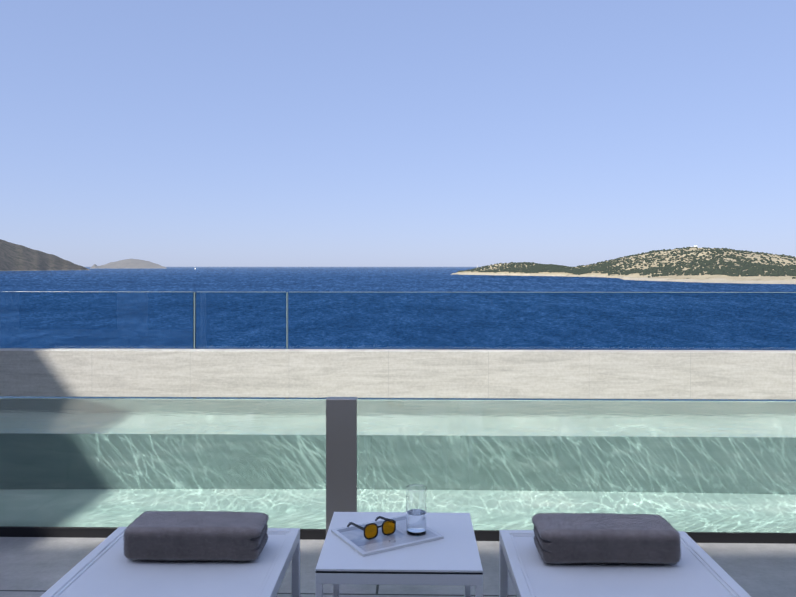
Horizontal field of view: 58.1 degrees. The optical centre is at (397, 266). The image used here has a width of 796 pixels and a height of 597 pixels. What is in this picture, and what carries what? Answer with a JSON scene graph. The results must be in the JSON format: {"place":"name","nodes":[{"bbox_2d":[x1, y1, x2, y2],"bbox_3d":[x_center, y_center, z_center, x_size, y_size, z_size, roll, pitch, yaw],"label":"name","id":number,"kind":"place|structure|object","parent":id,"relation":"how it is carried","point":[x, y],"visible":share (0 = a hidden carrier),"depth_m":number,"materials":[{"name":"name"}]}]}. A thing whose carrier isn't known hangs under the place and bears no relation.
{"place":"outdoors","nodes":[
{"label":"outdoors","id":0,"kind":"place"},
{"bbox_2d":[0,239,88,270],"bbox_3d":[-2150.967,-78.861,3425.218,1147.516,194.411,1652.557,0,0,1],"label":"headland","id":1,"kind":"structure","parent":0,"point":[15,257],"depth_m":3359.03,"materials":[{"name":"grey stone"}]},
{"bbox_2d":[91,259,165,267],"bbox_3d":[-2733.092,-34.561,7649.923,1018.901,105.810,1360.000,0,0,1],"label":"islet","id":2,"kind":"object","parent":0,"point":[131,263],"visible":0.98,"depth_m":7175.09,"materials":[{"name":"grey stone"}]},
{"bbox_2d":[0,396,795,532],"bbox_3d":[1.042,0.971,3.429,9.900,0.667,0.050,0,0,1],"label":"swimming pool","id":3,"kind":"structure","parent":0,"point":[706,465],"depth_m":3.43,"materials":[{"name":"teal liquid"}]},
{"bbox_2d":[0,267,795,348],"bbox_3d":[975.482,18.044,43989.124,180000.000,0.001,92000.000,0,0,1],"label":"sea","id":4,"kind":"structure","parent":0,"point":[307,279],"depth_m":813.99,"materials":[{"name":"blue liquid"}]},
{"bbox_2d":[0,537,795,596],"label":"terrace floor","id":5,"kind":"structure","parent":0,"point":[34,566],"depth_m":3.08,"materials":[{"name":"grey tile"}]},
{"bbox_2d":[40,527,299,596],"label":"lounger frame","id":6,"kind":"object","parent":5,"relation":"on","point":[106,567],"visible":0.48,"depth_m":2.32,"materials":[{"name":"white"}]},
{"bbox_2d":[123,510,268,561],"bbox_3d":[-0.691,0.930,2.484,0.463,0.115,0.185,0,0,1],"label":"towel","id":7,"kind":"object","parent":6,"relation":"on","point":[156,535],"visible":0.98,"depth_m":2.40,"materials":[{"name":"grey fabric"}]},
{"bbox_2d":[0,526,795,543],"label":"pool base frame","id":8,"kind":"object","parent":5,"relation":"on","point":[480,535],"depth_m":3.42,"materials":[{"name":"grey"}]},
{"bbox_2d":[315,512,482,596],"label":"side table","id":9,"kind":"object","parent":5,"relation":"on","point":[452,557],"visible":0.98,"depth_m":2.21,"materials":[{"name":"white metal"}]},
{"bbox_2d":[331,515,443,556],"bbox_3d":[-0.038,0.900,2.408,0.301,0.008,0.241,0,0,-30],"label":"tray","id":10,"kind":"object","parent":9,"relation":"on","point":[352,536],"visible":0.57,"depth_m":2.36,"materials":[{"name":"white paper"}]},
{"bbox_2d":[347,516,395,539],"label":"sunglasses","id":11,"kind":"object","parent":10,"relation":"on","point":[370,530],"visible":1,"depth_m":2.38,"materials":[{"name":"black"}]},
{"bbox_2d":[406,485,426,535],"bbox_3d":[0.062,0.820,2.407,0.071,0.152,0.071,0,0,1],"label":"tumbler","id":12,"kind":"object","parent":10,"relation":"on","point":[416,507],"visible":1,"depth_m":2.38,"materials":[{"name":"clear glass"}]},
{"bbox_2d":[499,530,750,596],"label":"lounger frame","id":13,"kind":"object","parent":5,"relation":"on","point":[697,570],"visible":0.62,"depth_m":2.31,"materials":[{"name":"white"}]},
{"bbox_2d":[531,512,680,564],"bbox_3d":[0.707,0.929,2.458,0.466,0.115,0.188,0,0,1],"label":"towel","id":14,"kind":"object","parent":13,"relation":"on","point":[592,537],"visible":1,"depth_m":2.37,"materials":[{"name":"grey fabric"}]},
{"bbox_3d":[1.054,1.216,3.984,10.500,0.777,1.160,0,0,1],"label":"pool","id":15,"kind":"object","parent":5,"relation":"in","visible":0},
{"bbox_2d":[326,397,357,534],"bbox_3d":[-0.270,0.969,3.448,0.147,0.671,0.069,0,0,1],"label":"post","id":16,"kind":"object","parent":15,"relation":"attached to","point":[341,454],"visible":0.79,"depth_m":3.41,"materials":[{"name":"grey metal"}]},
{"bbox_2d":[0,348,795,398],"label":"pool deck","id":17,"kind":"structure","parent":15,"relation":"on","point":[731,374],"depth_m":4.47,"materials":[{"name":"stone"}]},
{"bbox_2d":[0,292,795,349],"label":"glass balustrade","id":18,"kind":"object","parent":17,"relation":"on","point":[445,320],"visible":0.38,"depth_m":4.60,"materials":[{"name":"clear glass"}]},
{"bbox_2d":[37,396,795,399],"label":"pool water","id":19,"kind":"structure","parent":15,"relation":"in","point":[385,397],"depth_m":4.46,"materials":[{"name":"blue liquid"}]},
{"bbox_2d":[0,0,795,266],"label":"sky","id":20,"kind":"structure","parent":0,"point":[166,133],"materials":[{"name":"blue"}]},
{"bbox_2d":[453,247,795,283],"bbox_3d":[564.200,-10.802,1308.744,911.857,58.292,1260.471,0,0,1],"label":"island","id":21,"kind":"structure","parent":0,"point":[706,265],"depth_m":1126.03,"materials":[{"name":"green plant"}]},
{"bbox_3d":[0.032,1.454,5.267,18.000,0.900,1.360,0,0,1],"label":"lower deck","id":22,"kind":"object","parent":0,"visible":0},
{"bbox_2d":[0,291,795,348],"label":"balustrade posts","id":23,"kind":"object","parent":22,"relation":"on","point":[576,292],"visible":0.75,"depth_m":4.61,"materials":[{"name":"grey metal"}]}
]}

